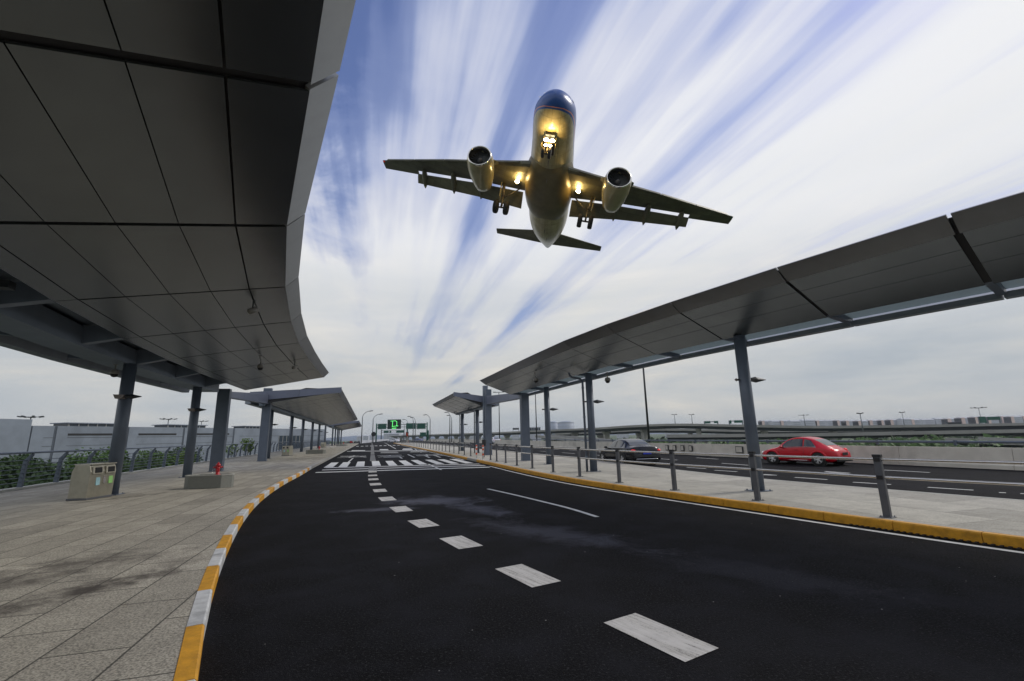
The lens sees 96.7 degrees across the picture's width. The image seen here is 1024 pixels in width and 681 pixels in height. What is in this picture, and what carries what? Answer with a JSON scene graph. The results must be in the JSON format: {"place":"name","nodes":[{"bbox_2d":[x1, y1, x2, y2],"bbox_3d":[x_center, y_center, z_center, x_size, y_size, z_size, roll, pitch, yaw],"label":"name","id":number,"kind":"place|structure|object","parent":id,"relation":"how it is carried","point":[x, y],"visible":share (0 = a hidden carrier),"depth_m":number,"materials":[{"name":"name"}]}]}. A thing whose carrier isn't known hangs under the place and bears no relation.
{"place":"outdoors","nodes":[
{"label":"outdoors","id":0,"kind":"place"},
{"bbox_2d":[0,419,324,478],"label":"terminal building","id":1,"kind":"structure","parent":0,"point":[20,435],"depth_m":111.05,"materials":[{"name":"concrete"}]},
{"bbox_2d":[17,415,43,418],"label":"floodlight mast","id":2,"kind":"object","parent":1,"relation":"on","point":[32,416],"visible":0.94,"depth_m":123.22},
{"bbox_2d":[50,422,113,426],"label":"roof lantern","id":3,"kind":"object","parent":1,"relation":"on","point":[85,424],"visible":0.55,"depth_m":109.56,"materials":[{"name":"metal"}]},
{"bbox_2d":[68,433,111,434],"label":"slit window","id":4,"kind":"structure","parent":1,"relation":"in","point":[68,433],"depth_m":108.27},
{"bbox_2d":[138,433,176,434],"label":"slit window","id":5,"kind":"structure","parent":1,"relation":"in","point":[139,433],"depth_m":123.83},
{"bbox_2d":[152,424,207,427],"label":"roof lantern","id":6,"kind":"object","parent":1,"relation":"on","point":[178,425],"visible":0.6,"depth_m":132.11,"materials":[{"name":"metal"}]},
{"bbox_2d":[197,433,228,434],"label":"slit window","id":7,"kind":"structure","parent":1,"relation":"in","point":[197,433],"depth_m":138.08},
{"bbox_2d":[231,426,259,427],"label":"roof lantern","id":8,"kind":"object","parent":1,"relation":"on","point":[246,426],"visible":0.5,"depth_m":157.23,"materials":[{"name":"metal"}]},
{"bbox_2d":[278,436,288,449],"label":"window","id":9,"kind":"structure","parent":1,"relation":"in","point":[281,438],"depth_m":168.97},
{"bbox_2d":[292,436,300,448],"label":"window","id":10,"kind":"structure","parent":1,"relation":"in","point":[295,438],"depth_m":175.44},
{"bbox_2d":[0,443,357,680],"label":"pavement","id":11,"kind":"structure","parent":0,"point":[103,589],"depth_m":6.08,"materials":[{"name":"stone"}]},
{"bbox_2d":[66,462,116,500],"bbox_3d":[-12.775,4.285,13.896,0.630,1.030,0.960,-1,-12,-2],"label":"litter bin","id":12,"kind":"object","parent":11,"relation":"on","point":[90,481],"visible":1,"depth_m":13.55,"materials":[{"name":"metal"}]},
{"bbox_2d":[0,444,327,492],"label":"parapet kerb","id":13,"kind":"structure","parent":11,"relation":"on","point":[36,485],"depth_m":19.95,"materials":[{"name":"concrete"}]},
{"bbox_2d":[0,440,329,487],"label":"railing","id":14,"kind":"object","parent":11,"relation":"on","point":[22,473],"visible":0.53,"depth_m":22.37,"materials":[{"name":"blue paint"}]},
{"bbox_2d":[0,0,355,494],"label":"canopy","id":15,"kind":"object","parent":11,"relation":"on","point":[158,161],"visible":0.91,"depth_m":6.16,"materials":[{"name":"metal"}]},
{"bbox_2d":[109,364,118,376],"bbox_3d":[-13.239,1.014,15.171,0.260,0.430,0.260,-1,-12,0],"label":"security camera","id":16,"kind":"object","parent":15,"relation":"hanging from","point":[114,373],"visible":1,"depth_m":15.09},
{"bbox_2d":[113,394,141,398],"bbox_3d":[-12.740,1.869,15.129,0.790,0.180,0.320,1,-12,-11],"label":"wall lamp","id":17,"kind":"object","parent":15,"relation":"attached to","point":[126,396],"visible":1,"depth_m":15.03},
{"bbox_2d":[187,408,205,411],"bbox_3d":[-15.168,3.347,21.962,0.790,0.180,0.320,1,-12,-11],"label":"wall lamp","id":18,"kind":"object","parent":15,"relation":"attached to","point":[196,409],"visible":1,"depth_m":21.86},
{"bbox_2d":[247,300,258,313],"bbox_3d":[-6.767,-0.859,11.900,0.158,0.393,0.267,-9,-14,32],"label":"security camera","id":19,"kind":"object","parent":15,"relation":"attached to","point":[253,310],"visible":1,"depth_m":11.85,"materials":[{"name":"white paint"}]},
{"bbox_2d":[257,355,263,369],"bbox_3d":[-10.195,0.911,18.471,0.260,0.610,0.260,-1,-12,0],"label":"security camera","id":20,"kind":"object","parent":15,"relation":"hanging from","point":[260,366],"visible":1,"depth_m":18.38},
{"bbox_2d":[184,473,234,488],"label":"granite block","id":21,"kind":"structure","parent":11,"relation":"on","point":[207,481],"depth_m":16.02,"materials":[{"name":"stone"}]},
{"bbox_2d":[212,462,222,474],"bbox_3d":[-10.637,4.627,16.451,0.318,0.450,0.236,7,-15,-36],"label":"fire hydrant","id":22,"kind":"object","parent":21,"relation":"on","point":[218,466],"visible":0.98,"depth_m":16.41,"materials":[{"name":"red metal"}]},
{"bbox_2d":[207,388,272,471],"bbox_3d":[-18.282,5.613,31.448,0.724,5.850,12.605,3,-12,-17],"label":"portal frame","id":23,"kind":"object","parent":11,"relation":"on","point":[221,423],"visible":0.84,"depth_m":25.89,"materials":[{"name":"blue paint"}]},
{"bbox_2d":[281,446,292,455],"bbox_3d":[-23.706,11.638,48.019,0.960,1.030,0.629,-4,-12,15],"label":"litter bin","id":24,"kind":"object","parent":11,"relation":"on","point":[287,450],"visible":1,"depth_m":47.80,"materials":[{"name":"metal"}]},
{"bbox_2d":[245,387,356,458],"bbox_3d":[-27.279,13.188,66.961,7.160,5.920,64.507,2,-12,-17],"label":"canopy","id":25,"kind":"object","parent":11,"relation":"on","point":[326,407],"visible":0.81,"depth_m":45.75,"materials":[{"name":"metal"}]},
{"bbox_2d":[306,449,326,453],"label":"granite block","id":26,"kind":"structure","parent":11,"relation":"on","point":[321,451],"depth_m":52.46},
{"bbox_2d":[327,421,361,445],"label":"canopy","id":27,"kind":"object","parent":11,"relation":"on","point":[346,425],"visible":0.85,"depth_m":122.18,"materials":[{"name":"metal"}]},
{"bbox_2d":[363,435,369,439],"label":"apartment block","id":28,"kind":"structure","parent":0,"point":[366,437],"depth_m":1371.68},
{"bbox_2d":[384,432,400,439],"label":"apartment block","id":29,"kind":"structure","parent":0,"point":[387,435],"depth_m":882.08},
{"bbox_2d":[326,433,683,440],"bbox_3d":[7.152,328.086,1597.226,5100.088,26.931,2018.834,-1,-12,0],"label":"hills","id":30,"kind":"structure","parent":0,"point":[350,438],"depth_m":2351.01,"materials":[{"name":"plant"}]},
{"bbox_2d":[0,0,1023,437],"label":"sky","id":31,"kind":"structure","parent":0,"point":[818,126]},
{"bbox_2d":[530,427,540,440],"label":"office building","id":32,"kind":"structure","parent":0,"point":[532,436],"depth_m":391.64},
{"bbox_2d":[383,89,732,250],"bbox_3d":[3.709,-14.523,43.829,23.229,11.078,24.804,10,-16,-42],"label":"airliner","id":33,"kind":"object","parent":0,"point":[549,179],"visible":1,"depth_m":40.11,"materials":[{"name":"grey paint"}]},
{"bbox_2d":[329,433,853,443],"bbox_3d":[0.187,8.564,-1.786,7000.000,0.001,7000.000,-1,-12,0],"label":"ground","id":34,"kind":"structure","parent":0,"point":[654,436],"depth_m":1105.19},
{"bbox_2d":[0,456,42,488],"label":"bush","id":35,"kind":"object","parent":34,"relation":"on","point":[19,466],"visible":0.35,"depth_m":30.54,"materials":[{"name":"green plant"}]},
{"bbox_2d":[0,454,68,483],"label":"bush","id":36,"kind":"object","parent":34,"relation":"on","point":[45,464],"visible":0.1,"depth_m":35.75,"materials":[{"name":"green plant"}]},
{"bbox_2d":[0,469,70,488],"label":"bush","id":37,"kind":"object","parent":34,"relation":"on","point":[10,480],"visible":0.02,"depth_m":28.04,"materials":[{"name":"green plant"}]},
{"bbox_2d":[23,468,70,485],"bbox_3d":[-26.447,11.270,26.279,4.222,7.507,4.106,7,-14,-34],"label":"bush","id":38,"kind":"object","parent":34,"relation":"on","point":[62,478],"depth_m":26.94,"materials":[{"name":"green plant"}]},
{"bbox_2d":[62,446,129,473],"bbox_3d":[-39.596,14.538,43.776,6.821,8.811,6.408,-1,-12,0],"label":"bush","id":39,"kind":"object","parent":34,"relation":"on","point":[73,459],"visible":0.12,"depth_m":42.82,"materials":[{"name":"green plant"}]},
{"bbox_2d":[79,456,150,471],"bbox_3d":[-32.800,13.408,36.971,5.125,7.955,4.311,8,-15,-37],"label":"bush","id":40,"kind":"object","parent":34,"relation":"on","point":[125,469],"visible":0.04,"depth_m":37.71,"materials":[{"name":"green plant"}]},
{"bbox_2d":[124,449,170,464],"bbox_3d":[-40.606,16.091,49.671,5.145,8.221,5.894,-1,-12,0],"label":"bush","id":41,"kind":"object","parent":34,"relation":"on","point":[148,454],"visible":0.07,"depth_m":49.85,"materials":[{"name":"green plant"}]},
{"bbox_2d":[127,457,172,470],"bbox_3d":[-33.546,14.674,42.350,5.711,7.706,5.894,-1,-12,0],"label":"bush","id":42,"kind":"object","parent":34,"relation":"on","point":[157,465],"visible":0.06,"depth_m":42.13,"materials":[{"name":"green plant"}]},
{"bbox_2d":[157,455,183,466],"bbox_3d":[-35.754,15.867,47.761,4.381,7.674,3.612,-5,-12,18],"label":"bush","id":43,"kind":"object","parent":34,"relation":"on","point":[169,460],"visible":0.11,"depth_m":47.71,"materials":[{"name":"green plant"}]},
{"bbox_2d":[158,447,203,461],"bbox_3d":[-43.473,18.035,59.474,4.808,8.539,6.678,2,-12,-15],"label":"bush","id":44,"kind":"object","parent":34,"relation":"on","point":[177,448],"visible":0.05,"depth_m":59.50,"materials":[{"name":"green plant"}]},
{"bbox_2d":[170,451,196,463],"bbox_3d":[-25.001,12.157,32.520,3.375,8.254,2.080,6,-14,-32],"label":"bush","id":45,"kind":"object","parent":34,"relation":"on","point":[181,455],"visible":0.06,"depth_m":33.26,"materials":[{"name":"green plant"}]},
{"bbox_2d":[226,443,239,456],"bbox_3d":[-29.723,15.262,48.043,2.940,8.713,1.685,-10,-15,36],"label":"leafy tree","id":46,"kind":"object","parent":34,"relation":"on","point":[233,447],"visible":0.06,"depth_m":49.12,"materials":[{"name":"green plant"}]},
{"bbox_2d":[240,438,254,455],"bbox_3d":[-29.062,15.373,49.973,2.826,9.256,2.636,-1,-12,0],"label":"leafy tree","id":47,"kind":"object","parent":34,"relation":"on","point":[245,445],"visible":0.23,"depth_m":51.06,"materials":[{"name":"green plant"}]},
{"bbox_2d":[512,435,518,439],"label":"apartment block","id":48,"kind":"structure","parent":34,"relation":"on","point":[515,437],"depth_m":880.22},
{"bbox_2d":[550,421,557,440],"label":"storage tank","id":49,"kind":"object","parent":34,"relation":"on","point":[554,424],"visible":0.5,"depth_m":486.60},
{"bbox_2d":[557,421,573,428],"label":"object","id":50,"kind":"object","parent":34,"relation":"on","point":[565,424],"visible":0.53,"depth_m":464.57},
{"bbox_2d":[535,435,613,441],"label":"viaduct","id":51,"kind":"object","parent":34,"relation":"on","point":[559,437],"visible":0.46,"depth_m":152.81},
{"bbox_2d":[617,434,628,438],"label":"apartment block","id":52,"kind":"structure","parent":34,"relation":"on","point":[619,436],"depth_m":743.16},
{"bbox_2d":[327,434,1012,446],"bbox_3d":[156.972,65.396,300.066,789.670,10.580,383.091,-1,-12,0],"label":"distant woodland","id":53,"kind":"object","parent":34,"relation":"on","point":[884,438],"visible":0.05,"depth_m":196.78,"materials":[{"name":"green plant"}]},
{"bbox_2d":[390,423,1023,442],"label":"viaduct","id":54,"kind":"object","parent":34,"relation":"on","point":[764,429],"visible":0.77,"depth_m":191.44,"materials":[{"name":"concrete"}]},
{"bbox_2d":[728,420,743,424],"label":"sign gantry","id":55,"kind":"object","parent":54,"relation":"on","point":[736,421],"visible":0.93,"depth_m":201.39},
{"bbox_2d":[977,417,986,423],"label":"sign gantry","id":56,"kind":"object","parent":54,"relation":"on","point":[981,420],"visible":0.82,"depth_m":186.36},
{"bbox_2d":[986,417,1000,422],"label":"sign gantry","id":57,"kind":"object","parent":54,"relation":"on","point":[992,418],"visible":0.82,"depth_m":186.43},
{"bbox_2d":[758,420,769,424],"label":"apartment block","id":58,"kind":"structure","parent":34,"relation":"on","point":[762,422],"depth_m":869.18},
{"bbox_2d":[768,420,780,424],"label":"apartment block","id":59,"kind":"structure","parent":34,"relation":"on","point":[773,422],"depth_m":851.10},
{"bbox_2d":[555,429,1005,443],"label":"viaduct","id":60,"kind":"object","parent":34,"relation":"on","point":[638,432],"visible":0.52,"depth_m":232.57,"materials":[{"name":"concrete"}]},
{"bbox_2d":[779,420,787,424],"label":"apartment block","id":61,"kind":"structure","parent":34,"relation":"on","point":[782,422],"depth_m":848.37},
{"bbox_2d":[786,420,800,425],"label":"apartment block","id":62,"kind":"structure","parent":34,"relation":"on","point":[793,422],"depth_m":809.46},
{"bbox_2d":[799,419,815,425],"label":"apartment block","id":63,"kind":"structure","parent":34,"relation":"on","point":[809,422],"depth_m":853.73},
{"bbox_2d":[815,420,825,425],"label":"apartment block","id":64,"kind":"structure","parent":34,"relation":"on","point":[820,422],"depth_m":910.27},
{"bbox_2d":[825,420,832,425],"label":"apartment block","id":65,"kind":"structure","parent":34,"relation":"on","point":[829,422],"depth_m":953.17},
{"bbox_2d":[832,420,841,425],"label":"apartment block","id":66,"kind":"structure","parent":34,"relation":"on","point":[836,422],"depth_m":917.70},
{"bbox_2d":[654,433,1023,447],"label":"woodland","id":67,"kind":"object","parent":34,"relation":"on","point":[935,438],"visible":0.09,"depth_m":107.65,"materials":[{"name":"green plant"}]},
{"bbox_2d":[667,429,1023,446],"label":"viaduct","id":68,"kind":"object","parent":34,"relation":"on","point":[948,434],"visible":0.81,"depth_m":145.15,"materials":[{"name":"concrete"}]},
{"bbox_2d":[841,420,853,425],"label":"apartment block","id":69,"kind":"structure","parent":34,"relation":"on","point":[846,422],"depth_m":874.11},
{"bbox_2d":[852,420,867,425],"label":"apartment block","id":70,"kind":"structure","parent":34,"relation":"on","point":[858,422],"depth_m":819.32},
{"bbox_2d":[867,420,877,424],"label":"apartment block","id":71,"kind":"structure","parent":34,"relation":"on","point":[872,422],"depth_m":914.52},
{"bbox_2d":[877,420,884,424],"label":"apartment block","id":72,"kind":"structure","parent":34,"relation":"on","point":[880,422],"depth_m":904.50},
{"bbox_2d":[884,419,896,424],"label":"apartment block","id":73,"kind":"structure","parent":34,"relation":"on","point":[890,422],"depth_m":857.52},
{"bbox_2d":[911,419,920,424],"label":"apartment block","id":74,"kind":"structure","parent":34,"relation":"on","point":[916,421],"depth_m":849.84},
{"bbox_2d":[920,419,934,424],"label":"apartment block","id":75,"kind":"structure","parent":34,"relation":"on","point":[927,421],"depth_m":954.29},
{"bbox_2d":[941,418,953,423],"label":"apartment block","id":76,"kind":"structure","parent":34,"relation":"on","point":[944,420],"depth_m":915.09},
{"bbox_2d":[953,417,967,423],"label":"apartment block","id":77,"kind":"structure","parent":34,"relation":"on","point":[963,420],"depth_m":845.09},
{"bbox_2d":[967,416,984,423],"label":"apartment block","id":78,"kind":"structure","parent":34,"relation":"on","point":[972,419],"depth_m":816.76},
{"bbox_2d":[945,437,1023,447],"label":"viaduct","id":79,"kind":"object","parent":34,"relation":"on","point":[990,439],"visible":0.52,"depth_m":94.93,"materials":[{"name":"concrete"}]},
{"bbox_2d":[986,416,1001,422],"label":"apartment block","id":80,"kind":"structure","parent":34,"relation":"on","point":[993,421],"depth_m":872.85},
{"bbox_2d":[1003,416,1023,422],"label":"apartment block","id":81,"kind":"structure","parent":34,"relation":"on","point":[1013,419],"depth_m":896.47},
{"bbox_2d":[198,440,1023,680],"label":"road","id":82,"kind":"structure","parent":0,"point":[331,575],"depth_m":5.32,"materials":[{"name":"asphalt"}]},
{"bbox_2d":[173,443,358,680],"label":"kerb","id":83,"kind":"structure","parent":82,"relation":"on","point":[188,665],"depth_m":4.83,"materials":[{"name":"yellow paint"}]},
{"bbox_2d":[361,410,372,443],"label":"street lamp","id":84,"kind":"object","parent":82,"relation":"on","point":[362,426],"visible":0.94,"depth_m":147.63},
{"bbox_2d":[362,439,388,442],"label":"wall","id":85,"kind":"structure","parent":82,"relation":"on","point":[367,441],"depth_m":211.93,"materials":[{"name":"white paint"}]},
{"bbox_2d":[381,429,404,440],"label":"sign gantry","id":86,"kind":"object","parent":82,"relation":"on","point":[397,431],"visible":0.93,"depth_m":284.13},
{"bbox_2d":[368,443,425,470],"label":"worn road marks","id":87,"kind":"object","parent":82,"relation":"on","point":[372,457],"visible":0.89,"depth_m":43.63},
{"bbox_2d":[375,419,427,442],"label":"sign gantry","id":88,"kind":"object","parent":82,"relation":"on","point":[394,424],"visible":0.91,"depth_m":196.24,"materials":[{"name":"metal"}]},
{"bbox_2d":[420,430,428,439],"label":"road sign","id":89,"kind":"object","parent":88,"relation":"attached to","point":[422,433],"visible":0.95,"depth_m":195.96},
{"bbox_2d":[493,392,499,438],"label":"tall pole","id":90,"kind":"object","parent":82,"relation":"on","point":[499,417],"visible":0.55,"depth_m":108.34,"materials":[{"name":"metal"}]},
{"bbox_2d":[535,395,536,440],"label":"tall pole","id":91,"kind":"object","parent":82,"relation":"on","point":[536,417],"visible":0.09,"depth_m":88.69,"materials":[{"name":"metal"}]},
{"bbox_2d":[368,471,717,661],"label":"lane dashes","id":92,"kind":"object","parent":82,"relation":"on","point":[684,647],"visible":1,"depth_m":4.23,"materials":[{"name":"paint"}]},
{"bbox_2d":[600,439,660,464],"bbox_3d":[6.691,6.458,26.437,2.217,1.470,4.918,1,-12,-11],"label":"black car","id":93,"kind":"object","parent":82,"relation":"on","point":[633,444],"visible":0.81,"depth_m":24.74,"materials":[{"name":"paint"}]},
{"bbox_2d":[642,368,650,442],"bbox_3d":[13.696,4.581,46.993,2.900,14.130,0.360,-1,-12,0],"label":"tall pole","id":94,"kind":"object","parent":82,"relation":"on","point":[647,420],"visible":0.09,"depth_m":46.45,"materials":[{"name":"metal"}]},
{"bbox_2d":[316,445,1023,553],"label":"road lines","id":95,"kind":"object","parent":82,"relation":"on","point":[374,464],"visible":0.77,"depth_m":25.21,"materials":[{"name":"paint"}]},
{"bbox_2d":[394,443,1023,548],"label":"island kerb","id":96,"kind":"structure","parent":82,"relation":"on","point":[1007,540],"depth_m":9.06,"materials":[{"name":"yellow paint"}]},
{"bbox_2d":[422,443,1023,500],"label":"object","id":97,"kind":"structure","parent":82,"relation":"on","point":[830,484],"depth_m":12.70,"materials":[{"name":"stone"}]},
{"bbox_2d":[423,439,1023,470],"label":"barrier wall","id":98,"kind":"structure","parent":82,"relation":"on","point":[971,453],"depth_m":21.79,"materials":[{"name":"concrete"}]},
{"bbox_2d":[735,446,743,452],"bbox_3d":[15.151,7.271,30.331,0.088,0.420,0.600,3,-13,-20],"label":"hatch","id":99,"kind":"object","parent":98,"relation":"attached to","point":[738,449],"visible":1,"depth_m":30.27,"materials":[{"name":"metal"}]},
{"bbox_2d":[450,444,1023,493],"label":"road dashes","id":100,"kind":"object","parent":82,"relation":"on","point":[834,472],"visible":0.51,"depth_m":17.90,"materials":[{"name":"paint"}]},
{"bbox_2d":[762,437,852,465],"bbox_3d":[14.938,5.655,23.324,2.076,1.412,3.832,5,-14,-29],"label":"red car","id":101,"kind":"object","parent":82,"relation":"on","point":[807,446],"visible":0.87,"depth_m":22.51,"materials":[{"name":"paint"}]},
{"bbox_2d":[848,524,1021,549],"bbox_3d":[7.523,2.884,6.099,0.168,0.020,5.357,6,-14,-30],"label":"kerb drain grating","id":102,"kind":"object","parent":82,"relation":"on","point":[975,542],"visible":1,"depth_m":7.28,"materials":[{"name":"metal"}]},
{"bbox_2d":[397,443,1023,535],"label":"island pavement","id":103,"kind":"structure","parent":0,"point":[1002,516],"depth_m":11.18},
{"bbox_2d":[401,440,470,455],"bbox_3d":[-16.341,18.024,79.606,0.498,1.110,90.094,2,-12,-17],"label":"guard rail","id":104,"kind":"object","parent":103,"relation":"on","point":[406,442],"visible":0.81,"depth_m":57.61,"materials":[{"name":"metal"}]},
{"bbox_2d":[432,392,498,452],"bbox_3d":[-5.192,8.716,46.718,4.160,5.470,14.259,2,-12,-17],"label":"canopy","id":105,"kind":"object","parent":103,"relation":"on","point":[458,403],"visible":0.9,"depth_m":44.60,"materials":[{"name":"metal"}]},
{"bbox_2d":[454,412,459,450],"bbox_3d":[-6.273,10.370,51.928,0.768,4.364,0.121,2,-12,-16],"label":"drain pipe","id":106,"kind":"object","parent":105,"relation":"attached to","point":[459,429],"visible":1,"depth_m":52.03,"materials":[{"name":"metal"}]},
{"bbox_2d":[467,408,474,452],"bbox_3d":[-4.007,8.810,44.683,0.768,4.364,0.121,2,-12,-16],"label":"drain pipe","id":107,"kind":"object","parent":105,"relation":"attached to","point":[474,428],"visible":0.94,"depth_m":44.75,"materials":[{"name":"metal"}]},
{"bbox_2d":[482,386,530,460],"bbox_3d":[-0.680,5.870,34.816,0.645,6.000,11.327,2,-12,-16],"label":"portal frame","id":108,"kind":"object","parent":103,"relation":"on","point":[489,399],"visible":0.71,"depth_m":33.02,"materials":[{"name":"blue paint"}]},
{"bbox_2d":[480,191,1023,491],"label":"canopy","id":109,"kind":"object","parent":103,"relation":"on","point":[970,256],"visible":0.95,"depth_m":10.89,"materials":[{"name":"metal"}]},
{"bbox_2d":[568,372,587,471],"bbox_3d":[2.900,3.550,20.058,0.768,4.314,0.121,2,-12,-16],"label":"drain pipe","id":110,"kind":"object","parent":109,"relation":"attached to","point":[584,416],"visible":1,"depth_m":20.14,"materials":[{"name":"metal"}]},
{"bbox_2d":[605,372,610,382],"bbox_3d":[4.137,1.617,19.727,0.260,0.470,0.260,-1,-12,0],"label":"security camera","id":111,"kind":"object","parent":109,"relation":"hanging from","point":[607,379],"visible":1,"depth_m":19.63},
{"bbox_2d":[735,377,765,382],"bbox_3d":[6.754,1.111,12.892,0.960,0.170,0.220,1,-12,-9],"label":"wall lamp","id":112,"kind":"object","parent":109,"relation":"attached to","point":[755,379],"visible":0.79,"depth_m":12.87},
{"bbox_2d":[490,443,1023,517],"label":"guard rail","id":113,"kind":"object","parent":103,"relation":"on","point":[880,476],"visible":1,"depth_m":9.93,"materials":[{"name":"metal"}]},
{"bbox_2d":[896,418,911,424],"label":"apartment block","id":114,"kind":"structure","parent":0,"point":[899,421],"depth_m":841.28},
{"bbox_2d":[931,418,942,423],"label":"apartment block","id":115,"kind":"structure","parent":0,"point":[937,420],"depth_m":956.81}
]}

